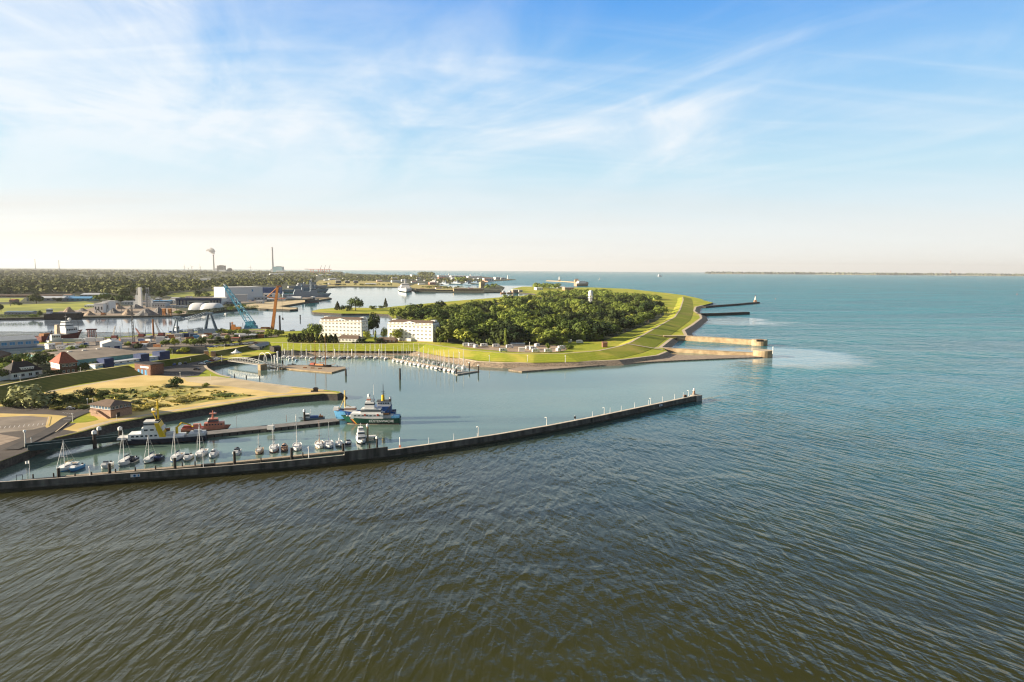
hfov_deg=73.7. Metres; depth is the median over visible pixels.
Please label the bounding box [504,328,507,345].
tree
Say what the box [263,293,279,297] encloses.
tank house
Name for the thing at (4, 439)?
verge
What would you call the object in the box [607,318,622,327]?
tree
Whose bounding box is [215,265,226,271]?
power station
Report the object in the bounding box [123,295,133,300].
tree
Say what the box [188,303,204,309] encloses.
storage tent
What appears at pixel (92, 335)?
steel jacket
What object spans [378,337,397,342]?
garden house
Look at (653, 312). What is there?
tree
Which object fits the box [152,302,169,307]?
sorting hall
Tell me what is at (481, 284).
bunker tower
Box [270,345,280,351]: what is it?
dark pavilion
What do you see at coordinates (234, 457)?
mooring pile
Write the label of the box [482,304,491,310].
tree
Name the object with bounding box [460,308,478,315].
tree
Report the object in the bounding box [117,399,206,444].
buoy tender
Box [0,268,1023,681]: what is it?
sea
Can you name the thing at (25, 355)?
tree
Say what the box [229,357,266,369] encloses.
footbridge
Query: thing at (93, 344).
quay
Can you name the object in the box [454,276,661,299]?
woods
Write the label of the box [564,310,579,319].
tree
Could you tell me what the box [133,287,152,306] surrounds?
concrete plant
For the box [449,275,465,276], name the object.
building
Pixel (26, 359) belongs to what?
tree
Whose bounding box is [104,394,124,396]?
bush
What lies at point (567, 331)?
tree
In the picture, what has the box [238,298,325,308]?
sand quay
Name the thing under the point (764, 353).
breakwater
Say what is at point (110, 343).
white hall
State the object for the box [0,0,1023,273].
sky
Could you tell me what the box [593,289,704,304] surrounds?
meadow
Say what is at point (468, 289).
lock wall
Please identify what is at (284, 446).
motorboat
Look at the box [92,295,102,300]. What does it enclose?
tree
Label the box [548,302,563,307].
tree
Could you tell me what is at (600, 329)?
tree
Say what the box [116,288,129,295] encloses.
tree
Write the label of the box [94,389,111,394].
bush
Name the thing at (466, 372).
pontoon
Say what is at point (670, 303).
ground
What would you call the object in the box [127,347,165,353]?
forecourt
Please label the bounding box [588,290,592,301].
lookout tower
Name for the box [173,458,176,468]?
mooring pile
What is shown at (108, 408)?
control building
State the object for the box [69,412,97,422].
verge
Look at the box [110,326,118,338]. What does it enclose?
lattice crane
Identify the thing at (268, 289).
dock hall
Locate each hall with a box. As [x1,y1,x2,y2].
[23,347,145,365]
[26,296,68,300]
[67,296,97,300]
[80,293,108,295]
[100,339,121,348]
[121,301,133,304]
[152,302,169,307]
[153,300,172,303]
[167,305,187,307]
[175,298,226,304]
[214,286,262,299]
[226,301,240,303]
[235,294,247,301]
[263,287,281,293]
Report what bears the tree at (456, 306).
on the forest floor
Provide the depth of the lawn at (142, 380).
429.06 m
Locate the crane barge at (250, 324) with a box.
[223,284,259,329]
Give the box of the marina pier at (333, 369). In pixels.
[279,365,345,372]
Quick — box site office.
[44,343,54,348]
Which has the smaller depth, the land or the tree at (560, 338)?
the tree at (560, 338)
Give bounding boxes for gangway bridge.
[25,434,119,450]
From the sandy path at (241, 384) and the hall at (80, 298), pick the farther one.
the hall at (80, 298)
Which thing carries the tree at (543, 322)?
on the forest floor
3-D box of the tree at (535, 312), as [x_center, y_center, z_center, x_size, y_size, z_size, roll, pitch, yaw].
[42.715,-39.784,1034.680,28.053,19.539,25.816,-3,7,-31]
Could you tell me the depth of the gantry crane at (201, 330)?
798.96 m
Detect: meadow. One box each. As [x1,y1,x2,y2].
[0,298,23,301]
[0,301,93,313]
[167,291,213,296]
[316,280,400,286]
[410,284,452,289]
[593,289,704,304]
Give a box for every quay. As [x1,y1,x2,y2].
[37,330,277,350]
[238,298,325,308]
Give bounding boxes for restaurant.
[338,335,362,341]
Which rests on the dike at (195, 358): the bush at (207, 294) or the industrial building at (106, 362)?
the industrial building at (106, 362)
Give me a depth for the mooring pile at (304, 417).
359.85 m
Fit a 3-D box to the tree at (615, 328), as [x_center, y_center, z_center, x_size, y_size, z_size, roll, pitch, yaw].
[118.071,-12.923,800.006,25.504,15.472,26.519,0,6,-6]
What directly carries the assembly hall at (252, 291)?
on the yard at (144, 303)
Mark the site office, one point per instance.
(49, 345)
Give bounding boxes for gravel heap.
[63,307,74,311]
[83,311,95,315]
[107,308,120,313]
[122,309,134,314]
[127,304,144,308]
[135,308,157,315]
[154,307,166,314]
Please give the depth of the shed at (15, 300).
1477.89 m
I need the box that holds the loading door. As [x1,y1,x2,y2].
[10,351,19,356]
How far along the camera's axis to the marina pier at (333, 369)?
544.00 m
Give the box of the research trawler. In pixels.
[333,390,395,419]
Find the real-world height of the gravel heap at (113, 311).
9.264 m
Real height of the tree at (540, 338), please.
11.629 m
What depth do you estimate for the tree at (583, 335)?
743.58 m
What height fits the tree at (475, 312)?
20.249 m
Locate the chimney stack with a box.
[271,247,273,268]
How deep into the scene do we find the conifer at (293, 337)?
710.09 m
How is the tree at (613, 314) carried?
on the forest floor
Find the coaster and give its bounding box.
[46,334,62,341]
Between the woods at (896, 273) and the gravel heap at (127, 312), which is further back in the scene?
the woods at (896, 273)
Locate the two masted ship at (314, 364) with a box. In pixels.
[308,346,335,366]
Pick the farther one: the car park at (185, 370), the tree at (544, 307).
the tree at (544, 307)
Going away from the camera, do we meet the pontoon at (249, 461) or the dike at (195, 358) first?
the pontoon at (249, 461)
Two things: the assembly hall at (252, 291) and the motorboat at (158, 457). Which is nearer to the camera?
the motorboat at (158, 457)
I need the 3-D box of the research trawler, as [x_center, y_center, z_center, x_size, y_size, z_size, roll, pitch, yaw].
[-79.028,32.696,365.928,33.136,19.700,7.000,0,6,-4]
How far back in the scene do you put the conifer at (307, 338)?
709.66 m
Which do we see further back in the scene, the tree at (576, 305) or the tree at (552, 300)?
the tree at (552, 300)
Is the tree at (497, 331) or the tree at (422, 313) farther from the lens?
the tree at (422, 313)
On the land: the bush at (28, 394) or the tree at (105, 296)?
the tree at (105, 296)
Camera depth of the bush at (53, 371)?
480.24 m
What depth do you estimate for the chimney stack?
12466.21 m
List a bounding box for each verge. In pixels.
[0,413,65,427]
[0,434,18,444]
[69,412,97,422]
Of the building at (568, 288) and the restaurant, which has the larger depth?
the building at (568, 288)
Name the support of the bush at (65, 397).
on the brush
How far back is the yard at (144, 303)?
1696.73 m
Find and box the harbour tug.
[305,296,318,302]
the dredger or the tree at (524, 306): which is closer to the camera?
the dredger
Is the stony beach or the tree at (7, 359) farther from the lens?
the stony beach
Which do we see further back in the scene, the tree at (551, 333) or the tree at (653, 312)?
the tree at (653, 312)
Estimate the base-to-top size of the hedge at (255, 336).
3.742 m
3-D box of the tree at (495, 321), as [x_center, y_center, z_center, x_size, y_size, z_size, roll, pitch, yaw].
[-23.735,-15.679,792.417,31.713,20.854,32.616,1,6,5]
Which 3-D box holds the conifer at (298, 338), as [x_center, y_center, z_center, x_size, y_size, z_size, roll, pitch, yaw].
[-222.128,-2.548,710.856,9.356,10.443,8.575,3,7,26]
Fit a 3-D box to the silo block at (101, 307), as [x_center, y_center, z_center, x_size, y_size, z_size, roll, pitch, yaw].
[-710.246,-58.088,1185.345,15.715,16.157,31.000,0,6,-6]
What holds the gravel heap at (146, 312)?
on the gravel yard at (135, 311)
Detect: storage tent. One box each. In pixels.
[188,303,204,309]
[200,303,223,310]
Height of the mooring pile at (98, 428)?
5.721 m
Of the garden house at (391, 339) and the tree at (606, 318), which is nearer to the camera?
the garden house at (391, 339)
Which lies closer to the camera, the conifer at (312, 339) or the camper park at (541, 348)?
the camper park at (541, 348)
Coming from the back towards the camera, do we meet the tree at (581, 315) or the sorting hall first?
the sorting hall
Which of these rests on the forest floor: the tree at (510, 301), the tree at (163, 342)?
the tree at (510, 301)
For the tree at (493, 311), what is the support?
on the forest floor
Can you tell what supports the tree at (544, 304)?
on the forest floor
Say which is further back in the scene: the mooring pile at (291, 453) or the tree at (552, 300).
the tree at (552, 300)
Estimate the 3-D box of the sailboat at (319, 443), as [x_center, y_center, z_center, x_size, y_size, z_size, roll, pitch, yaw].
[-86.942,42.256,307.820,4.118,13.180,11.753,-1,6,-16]
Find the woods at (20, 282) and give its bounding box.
[0,271,353,293]
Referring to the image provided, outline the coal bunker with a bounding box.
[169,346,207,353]
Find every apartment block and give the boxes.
[320,316,367,336]
[388,319,439,341]
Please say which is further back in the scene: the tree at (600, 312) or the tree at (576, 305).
the tree at (576, 305)
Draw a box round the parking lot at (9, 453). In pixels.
[0,405,88,460]
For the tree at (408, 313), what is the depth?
985.62 m
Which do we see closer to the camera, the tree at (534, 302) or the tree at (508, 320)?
the tree at (508, 320)
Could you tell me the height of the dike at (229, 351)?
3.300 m
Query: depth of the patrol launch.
362.28 m
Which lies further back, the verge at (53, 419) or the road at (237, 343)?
the road at (237, 343)
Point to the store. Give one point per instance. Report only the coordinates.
(261, 298)
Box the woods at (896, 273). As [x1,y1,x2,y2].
[705,271,1023,275]
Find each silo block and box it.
[93,303,107,312]
[102,301,115,310]
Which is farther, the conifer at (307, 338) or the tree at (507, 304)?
the tree at (507, 304)
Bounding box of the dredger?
[229,322,241,329]
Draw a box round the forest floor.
[396,297,663,344]
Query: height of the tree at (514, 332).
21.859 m
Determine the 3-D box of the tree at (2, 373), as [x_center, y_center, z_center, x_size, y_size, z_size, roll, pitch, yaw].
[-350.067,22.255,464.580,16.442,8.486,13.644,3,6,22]
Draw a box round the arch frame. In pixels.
[259,352,271,363]
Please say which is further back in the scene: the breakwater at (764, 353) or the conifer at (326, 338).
the conifer at (326, 338)
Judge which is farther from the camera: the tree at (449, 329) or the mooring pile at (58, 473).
the tree at (449, 329)
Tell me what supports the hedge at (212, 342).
on the quay at (93, 344)
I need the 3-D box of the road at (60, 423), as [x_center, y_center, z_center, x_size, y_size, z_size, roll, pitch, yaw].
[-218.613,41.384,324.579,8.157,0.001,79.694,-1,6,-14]
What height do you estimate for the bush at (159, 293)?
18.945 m
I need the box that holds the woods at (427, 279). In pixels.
[340,277,484,288]
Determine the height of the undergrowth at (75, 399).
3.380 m
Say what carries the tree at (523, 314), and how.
on the forest floor
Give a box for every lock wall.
[415,289,435,290]
[453,288,483,290]
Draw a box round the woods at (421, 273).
[417,271,434,275]
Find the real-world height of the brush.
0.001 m
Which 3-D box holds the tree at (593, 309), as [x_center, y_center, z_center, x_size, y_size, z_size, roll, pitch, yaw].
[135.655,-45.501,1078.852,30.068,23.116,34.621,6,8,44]
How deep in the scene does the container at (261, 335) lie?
754.47 m
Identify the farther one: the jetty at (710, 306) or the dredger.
the jetty at (710, 306)
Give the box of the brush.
[0,385,256,411]
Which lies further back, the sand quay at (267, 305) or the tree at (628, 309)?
the sand quay at (267, 305)
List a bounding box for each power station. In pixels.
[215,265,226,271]
[271,266,285,271]
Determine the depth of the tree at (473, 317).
873.08 m
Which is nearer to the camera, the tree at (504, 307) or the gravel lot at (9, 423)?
the gravel lot at (9, 423)
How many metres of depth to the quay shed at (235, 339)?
716.55 m
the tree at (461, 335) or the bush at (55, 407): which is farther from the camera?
the tree at (461, 335)
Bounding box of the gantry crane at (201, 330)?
[178,311,217,333]
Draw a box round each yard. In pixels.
[59,305,185,315]
[143,297,329,304]
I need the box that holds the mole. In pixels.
[0,394,701,491]
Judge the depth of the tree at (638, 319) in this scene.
921.27 m
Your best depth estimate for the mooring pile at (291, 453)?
287.20 m
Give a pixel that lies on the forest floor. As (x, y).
(457, 341)
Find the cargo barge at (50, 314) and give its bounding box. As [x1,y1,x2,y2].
[44,309,83,319]
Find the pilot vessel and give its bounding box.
[181,410,230,431]
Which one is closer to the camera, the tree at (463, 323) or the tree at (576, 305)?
the tree at (463, 323)
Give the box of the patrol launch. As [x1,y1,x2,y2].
[298,409,324,420]
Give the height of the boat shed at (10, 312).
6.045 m
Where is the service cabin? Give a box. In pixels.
[518,347,524,351]
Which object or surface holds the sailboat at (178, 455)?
on the sea
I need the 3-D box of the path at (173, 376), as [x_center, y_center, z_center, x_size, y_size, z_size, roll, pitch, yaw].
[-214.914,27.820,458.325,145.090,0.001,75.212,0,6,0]
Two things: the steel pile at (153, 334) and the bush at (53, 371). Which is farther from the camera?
the steel pile at (153, 334)
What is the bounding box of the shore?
[815,274,979,275]
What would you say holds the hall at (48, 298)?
on the land
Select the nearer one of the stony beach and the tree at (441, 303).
the stony beach
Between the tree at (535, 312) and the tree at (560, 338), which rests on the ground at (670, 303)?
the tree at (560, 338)
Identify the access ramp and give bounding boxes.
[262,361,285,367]
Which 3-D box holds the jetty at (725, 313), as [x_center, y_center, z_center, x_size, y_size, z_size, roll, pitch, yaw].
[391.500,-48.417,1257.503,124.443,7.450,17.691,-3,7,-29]
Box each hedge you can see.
[0,314,39,317]
[188,307,227,314]
[208,335,252,343]
[215,331,284,334]
[227,305,258,309]
[243,335,266,338]
[352,342,387,343]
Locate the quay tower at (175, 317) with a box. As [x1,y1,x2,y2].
[171,316,180,333]
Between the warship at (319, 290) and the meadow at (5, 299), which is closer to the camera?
the meadow at (5, 299)
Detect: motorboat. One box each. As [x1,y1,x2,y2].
[69,463,84,471]
[101,460,113,468]
[129,455,138,462]
[154,454,164,460]
[183,453,193,460]
[209,449,218,457]
[234,447,241,455]
[281,443,287,451]
[345,439,351,445]
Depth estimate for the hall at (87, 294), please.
1808.05 m
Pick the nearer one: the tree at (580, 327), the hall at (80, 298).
the tree at (580, 327)
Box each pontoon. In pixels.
[23,450,343,479]
[286,356,394,356]
[389,357,460,370]
[455,370,477,374]
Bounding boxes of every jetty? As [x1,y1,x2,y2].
[697,312,749,315]
[702,302,759,307]
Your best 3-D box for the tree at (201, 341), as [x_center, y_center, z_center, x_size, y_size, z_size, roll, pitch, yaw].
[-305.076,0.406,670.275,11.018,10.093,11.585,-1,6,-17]
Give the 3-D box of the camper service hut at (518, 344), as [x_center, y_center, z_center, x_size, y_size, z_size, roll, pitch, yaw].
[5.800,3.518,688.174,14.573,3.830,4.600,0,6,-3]
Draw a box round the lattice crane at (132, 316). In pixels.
[130,305,138,342]
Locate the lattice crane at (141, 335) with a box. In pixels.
[135,328,144,336]
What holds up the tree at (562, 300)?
on the forest floor
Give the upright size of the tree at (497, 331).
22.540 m
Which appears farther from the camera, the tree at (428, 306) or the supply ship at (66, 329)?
the tree at (428, 306)
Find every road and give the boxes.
[3,411,88,449]
[202,341,266,346]
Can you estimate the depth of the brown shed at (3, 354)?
567.04 m
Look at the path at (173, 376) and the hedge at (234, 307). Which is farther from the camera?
the hedge at (234, 307)
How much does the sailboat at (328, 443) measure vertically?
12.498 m
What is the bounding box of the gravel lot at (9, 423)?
[0,416,47,432]
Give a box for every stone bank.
[57,391,347,439]
[231,378,323,389]
[281,350,672,367]
[659,338,677,347]
[682,305,707,335]
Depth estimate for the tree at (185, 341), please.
677.54 m
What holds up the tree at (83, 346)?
on the quay at (93, 344)
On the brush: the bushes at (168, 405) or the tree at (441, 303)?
the bushes at (168, 405)
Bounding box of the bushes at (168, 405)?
[31,385,250,409]
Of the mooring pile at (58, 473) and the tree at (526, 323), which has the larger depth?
the tree at (526, 323)
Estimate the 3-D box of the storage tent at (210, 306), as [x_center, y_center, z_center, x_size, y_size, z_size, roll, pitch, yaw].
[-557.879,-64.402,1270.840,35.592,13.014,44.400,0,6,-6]
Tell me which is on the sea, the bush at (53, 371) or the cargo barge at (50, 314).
the cargo barge at (50, 314)
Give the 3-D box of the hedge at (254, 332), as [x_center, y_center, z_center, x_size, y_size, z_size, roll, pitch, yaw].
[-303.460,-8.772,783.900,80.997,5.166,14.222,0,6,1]
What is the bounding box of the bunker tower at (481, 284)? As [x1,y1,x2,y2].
[479,282,484,287]
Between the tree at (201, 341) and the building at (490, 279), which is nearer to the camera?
the tree at (201, 341)
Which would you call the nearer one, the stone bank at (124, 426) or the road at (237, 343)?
the stone bank at (124, 426)
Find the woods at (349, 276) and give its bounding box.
[323,274,432,279]
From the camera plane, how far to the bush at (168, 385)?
437.47 m
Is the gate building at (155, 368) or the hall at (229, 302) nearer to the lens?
the gate building at (155, 368)
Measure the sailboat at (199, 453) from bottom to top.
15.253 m
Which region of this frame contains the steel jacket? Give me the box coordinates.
[86,329,96,337]
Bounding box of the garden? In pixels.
[0,362,92,384]
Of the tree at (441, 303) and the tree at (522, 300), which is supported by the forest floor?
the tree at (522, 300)
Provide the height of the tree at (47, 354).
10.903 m
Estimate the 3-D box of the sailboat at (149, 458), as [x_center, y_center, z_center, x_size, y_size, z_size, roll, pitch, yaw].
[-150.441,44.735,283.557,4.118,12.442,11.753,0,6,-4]
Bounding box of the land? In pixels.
[0,268,515,319]
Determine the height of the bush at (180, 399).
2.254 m
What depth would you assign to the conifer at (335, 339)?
708.50 m
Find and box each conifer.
[290,333,295,342]
[295,334,302,342]
[303,332,309,342]
[308,333,316,342]
[317,333,325,342]
[322,334,328,342]
[332,333,339,342]
[334,301,340,309]
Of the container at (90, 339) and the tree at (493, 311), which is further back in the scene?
the tree at (493, 311)
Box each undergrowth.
[51,389,136,405]
[424,293,660,344]
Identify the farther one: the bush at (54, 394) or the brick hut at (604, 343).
the brick hut at (604, 343)
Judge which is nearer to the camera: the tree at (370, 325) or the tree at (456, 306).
the tree at (370, 325)
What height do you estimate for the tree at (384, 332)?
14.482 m
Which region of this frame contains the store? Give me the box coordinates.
[253,296,274,299]
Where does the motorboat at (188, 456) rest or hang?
on the sea
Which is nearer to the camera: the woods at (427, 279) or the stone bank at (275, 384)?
the stone bank at (275, 384)
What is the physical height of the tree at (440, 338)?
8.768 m
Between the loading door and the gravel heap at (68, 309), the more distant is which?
the gravel heap at (68, 309)
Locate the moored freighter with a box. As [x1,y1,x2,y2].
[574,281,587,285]
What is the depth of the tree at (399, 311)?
1047.97 m
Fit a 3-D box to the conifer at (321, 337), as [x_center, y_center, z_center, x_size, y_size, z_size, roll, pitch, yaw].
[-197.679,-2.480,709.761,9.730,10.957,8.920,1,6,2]
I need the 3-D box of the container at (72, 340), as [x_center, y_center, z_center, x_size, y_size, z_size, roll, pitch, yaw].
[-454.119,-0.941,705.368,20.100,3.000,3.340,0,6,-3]
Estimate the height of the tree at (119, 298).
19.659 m
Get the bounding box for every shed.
[0,294,62,296]
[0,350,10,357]
[4,311,18,314]
[9,299,18,302]
[18,311,37,314]
[56,345,68,348]
[174,333,183,336]
[231,337,240,341]
[249,341,268,349]
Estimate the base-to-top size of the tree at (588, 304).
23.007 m
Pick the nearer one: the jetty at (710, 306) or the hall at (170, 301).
the hall at (170, 301)
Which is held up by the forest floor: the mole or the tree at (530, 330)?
the tree at (530, 330)
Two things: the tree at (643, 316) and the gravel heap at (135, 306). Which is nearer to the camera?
the tree at (643, 316)
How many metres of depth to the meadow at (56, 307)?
1336.37 m
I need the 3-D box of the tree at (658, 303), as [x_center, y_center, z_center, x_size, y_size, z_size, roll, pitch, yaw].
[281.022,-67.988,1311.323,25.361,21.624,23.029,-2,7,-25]
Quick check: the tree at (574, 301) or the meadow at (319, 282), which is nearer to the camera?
the tree at (574, 301)
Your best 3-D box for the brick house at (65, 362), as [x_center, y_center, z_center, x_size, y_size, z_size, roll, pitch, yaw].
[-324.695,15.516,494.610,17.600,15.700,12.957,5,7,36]
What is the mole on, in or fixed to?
in the sea
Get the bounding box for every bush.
[0,396,20,406]
[6,384,54,408]
[34,373,55,378]
[42,369,62,374]
[42,391,57,403]
[47,404,68,409]
[54,392,78,400]
[65,402,86,408]
[73,387,96,395]
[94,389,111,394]
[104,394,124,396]
[130,399,143,403]
[132,406,149,410]
[143,393,159,397]
[143,401,163,406]
[150,290,169,296]
[162,383,178,387]
[165,395,189,402]
[173,310,184,313]
[186,395,210,399]
[193,290,206,295]
[201,292,210,296]
[210,393,236,396]
[344,305,352,310]
[356,338,366,342]
[375,337,384,341]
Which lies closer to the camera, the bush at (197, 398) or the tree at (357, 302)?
the bush at (197, 398)
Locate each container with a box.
[61,338,82,341]
[85,338,95,341]
[120,338,134,341]
[156,337,164,342]
[256,334,264,337]
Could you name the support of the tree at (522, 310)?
on the forest floor
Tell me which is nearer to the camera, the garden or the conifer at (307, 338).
the garden
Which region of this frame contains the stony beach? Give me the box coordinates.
[508,354,760,371]
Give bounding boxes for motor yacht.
[356,423,365,443]
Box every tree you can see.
[0,356,16,363]
[0,362,10,368]
[0,369,8,376]
[11,354,21,361]
[14,352,30,360]
[21,356,32,362]
[27,292,44,303]
[30,352,46,365]
[41,352,54,363]
[66,345,76,349]
[75,362,89,370]
[77,344,88,347]
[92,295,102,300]
[99,291,111,300]
[114,295,124,300]
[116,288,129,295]
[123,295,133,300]
[133,343,142,348]
[159,339,169,344]
[168,376,183,386]
[169,337,179,344]
[176,346,190,351]
[181,338,188,343]
[188,338,199,345]
[197,336,206,345]
[236,329,248,333]
[264,329,276,336]
[302,328,310,334]
[307,323,323,335]
[347,296,363,310]
[363,330,370,336]
[367,318,376,330]
[369,312,379,334]
[380,327,387,336]
[388,307,396,315]
[389,328,401,337]
[395,307,405,316]
[400,308,416,319]
[403,303,416,311]
[412,307,434,318]
[421,304,433,308]
[425,316,442,322]
[431,309,450,318]
[434,300,446,306]
[436,321,460,341]
[437,320,449,327]
[437,335,444,343]
[445,307,459,316]
[449,303,460,309]
[452,319,476,331]
[452,328,478,342]
[454,312,471,318]
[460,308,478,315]
[460,314,485,321]
[466,310,484,316]
[466,325,489,336]
[469,317,486,325]
[475,314,494,319]
[477,321,495,335]
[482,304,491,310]
[482,319,503,325]
[489,322,510,342]
[490,305,500,311]
[491,306,495,315]
[496,311,515,320]
[498,304,509,311]
[500,295,513,299]
[500,301,514,306]
[502,299,514,304]
[503,318,515,323]
[503,325,531,342]
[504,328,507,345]
[509,306,522,311]
[511,315,525,321]
[512,308,532,315]
[513,311,531,318]
[514,318,534,328]
[517,296,527,303]
[520,303,530,308]
[525,326,534,335]
[527,299,539,304]
[527,302,538,309]
[531,308,543,317]
[531,334,546,342]
[532,326,547,335]
[533,318,557,327]
[540,302,549,306]
[540,305,552,309]
[540,308,554,316]
[540,312,566,325]
[542,329,560,337]
[547,298,558,302]
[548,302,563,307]
[555,335,570,341]
[556,297,571,303]
[556,318,580,330]
[559,328,571,334]
[560,304,571,311]
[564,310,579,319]
[570,299,584,305]
[570,303,581,309]
[571,320,592,334]
[572,333,576,340]
[576,311,588,318]
[577,305,591,314]
[578,302,595,308]
[578,316,595,324]
[580,333,585,339]
[585,333,590,340]
[586,305,605,313]
[586,312,602,320]
[589,320,612,339]
[592,318,609,324]
[593,295,600,300]
[593,304,605,308]
[593,310,608,318]
[593,333,599,339]
[601,316,614,322]
[605,324,622,335]
[607,309,626,319]
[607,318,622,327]
[611,303,623,306]
[615,304,633,312]
[616,293,632,298]
[618,317,635,331]
[625,315,643,325]
[632,301,641,306]
[634,295,644,301]
[634,312,649,323]
[635,306,646,311]
[638,312,654,322]
[639,302,654,311]
[648,309,656,315]
[651,301,664,306]
[652,306,668,313]
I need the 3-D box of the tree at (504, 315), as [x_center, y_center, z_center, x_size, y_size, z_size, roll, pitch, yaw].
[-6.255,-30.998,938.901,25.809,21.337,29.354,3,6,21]
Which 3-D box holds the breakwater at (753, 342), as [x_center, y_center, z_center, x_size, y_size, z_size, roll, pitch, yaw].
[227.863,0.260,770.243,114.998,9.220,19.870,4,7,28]
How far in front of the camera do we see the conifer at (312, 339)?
709.53 m
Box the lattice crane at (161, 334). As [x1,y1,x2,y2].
[154,321,164,335]
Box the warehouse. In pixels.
[0,335,44,356]
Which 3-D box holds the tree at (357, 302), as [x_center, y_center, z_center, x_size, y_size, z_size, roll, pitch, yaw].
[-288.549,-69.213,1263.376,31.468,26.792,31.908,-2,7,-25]
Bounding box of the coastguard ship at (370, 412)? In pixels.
[341,384,400,423]
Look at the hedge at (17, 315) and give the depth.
1031.38 m
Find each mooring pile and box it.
[57,468,60,477]
[91,430,96,448]
[96,426,100,435]
[108,463,111,473]
[117,426,121,435]
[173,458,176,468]
[233,451,235,464]
[290,448,292,459]
[303,409,305,420]
[366,424,368,441]
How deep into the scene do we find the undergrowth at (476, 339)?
720.03 m
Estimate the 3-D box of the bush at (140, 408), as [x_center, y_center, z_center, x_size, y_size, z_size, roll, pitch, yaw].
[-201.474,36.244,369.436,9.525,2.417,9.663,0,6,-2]
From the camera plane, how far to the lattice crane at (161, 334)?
765.50 m
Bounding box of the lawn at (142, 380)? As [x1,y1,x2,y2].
[44,375,336,431]
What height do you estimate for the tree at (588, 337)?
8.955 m
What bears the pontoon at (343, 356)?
on the sea
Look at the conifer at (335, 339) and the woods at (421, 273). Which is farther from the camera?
the woods at (421, 273)
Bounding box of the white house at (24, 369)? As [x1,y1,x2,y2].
[0,359,43,380]
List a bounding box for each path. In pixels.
[0,365,127,385]
[48,375,288,391]
[80,391,319,429]
[185,377,293,392]
[276,297,683,353]
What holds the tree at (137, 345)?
on the quay at (93, 344)
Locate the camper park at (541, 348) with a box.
[464,345,565,352]
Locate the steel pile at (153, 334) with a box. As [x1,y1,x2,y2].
[152,319,154,336]
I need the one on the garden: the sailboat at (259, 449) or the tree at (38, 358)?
the tree at (38, 358)
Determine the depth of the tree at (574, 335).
739.44 m
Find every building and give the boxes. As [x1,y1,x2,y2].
[88,399,133,418]
[89,350,169,368]
[134,361,163,375]
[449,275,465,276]
[466,276,482,277]
[482,278,493,281]
[562,287,573,289]
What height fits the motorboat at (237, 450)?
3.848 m
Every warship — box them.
[282,282,330,296]
[283,280,327,292]
[287,279,327,287]
[398,279,411,291]
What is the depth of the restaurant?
719.47 m
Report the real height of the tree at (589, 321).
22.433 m
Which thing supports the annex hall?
on the yard at (144, 303)
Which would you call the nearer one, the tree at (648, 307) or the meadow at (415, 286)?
the tree at (648, 307)
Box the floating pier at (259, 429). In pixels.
[207,418,339,437]
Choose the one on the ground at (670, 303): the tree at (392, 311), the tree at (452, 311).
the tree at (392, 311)
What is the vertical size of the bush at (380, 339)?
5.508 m
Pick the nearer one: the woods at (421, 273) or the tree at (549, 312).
the tree at (549, 312)
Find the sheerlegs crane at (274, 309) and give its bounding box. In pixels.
[260,286,283,330]
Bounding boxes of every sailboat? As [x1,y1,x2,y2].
[56,441,78,471]
[118,430,135,465]
[143,437,159,463]
[170,429,184,461]
[195,428,207,457]
[255,434,263,454]
[269,426,278,452]
[292,418,301,450]
[315,424,323,448]
[324,422,333,448]
[335,434,342,446]
[438,351,442,369]
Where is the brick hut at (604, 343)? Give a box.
[601,341,607,346]
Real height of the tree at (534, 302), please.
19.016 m
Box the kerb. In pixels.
[204,365,229,376]
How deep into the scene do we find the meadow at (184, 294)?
1999.93 m
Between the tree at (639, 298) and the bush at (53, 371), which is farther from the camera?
the tree at (639, 298)
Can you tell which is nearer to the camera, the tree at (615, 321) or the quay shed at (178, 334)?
the quay shed at (178, 334)
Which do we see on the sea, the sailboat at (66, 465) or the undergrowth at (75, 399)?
the sailboat at (66, 465)
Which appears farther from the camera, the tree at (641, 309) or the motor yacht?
the tree at (641, 309)
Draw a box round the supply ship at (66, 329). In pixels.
[35,313,81,342]
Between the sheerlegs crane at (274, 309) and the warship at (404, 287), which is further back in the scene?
the warship at (404, 287)
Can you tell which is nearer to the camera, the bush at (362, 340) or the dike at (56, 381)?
the dike at (56, 381)
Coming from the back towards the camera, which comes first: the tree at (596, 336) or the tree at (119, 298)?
the tree at (119, 298)
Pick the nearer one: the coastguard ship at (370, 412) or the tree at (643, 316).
the coastguard ship at (370, 412)
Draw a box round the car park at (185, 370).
[158,356,227,376]
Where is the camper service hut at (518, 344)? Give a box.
[511,343,524,345]
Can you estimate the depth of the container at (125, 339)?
701.88 m
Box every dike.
[0,366,142,400]
[155,354,212,366]
[209,345,252,355]
[262,297,692,362]
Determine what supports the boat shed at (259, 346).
on the ground at (670, 303)
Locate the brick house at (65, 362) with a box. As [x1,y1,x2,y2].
[49,352,77,373]
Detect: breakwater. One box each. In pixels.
[654,347,772,357]
[663,335,767,345]
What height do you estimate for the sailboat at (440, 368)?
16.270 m
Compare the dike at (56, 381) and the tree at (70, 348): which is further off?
the tree at (70, 348)
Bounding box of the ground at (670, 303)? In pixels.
[0,287,712,469]
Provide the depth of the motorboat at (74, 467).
270.13 m
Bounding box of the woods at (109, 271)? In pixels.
[0,269,342,274]
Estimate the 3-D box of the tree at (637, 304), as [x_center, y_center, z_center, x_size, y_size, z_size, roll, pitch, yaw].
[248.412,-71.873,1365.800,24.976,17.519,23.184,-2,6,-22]
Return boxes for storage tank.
[286,296,301,299]

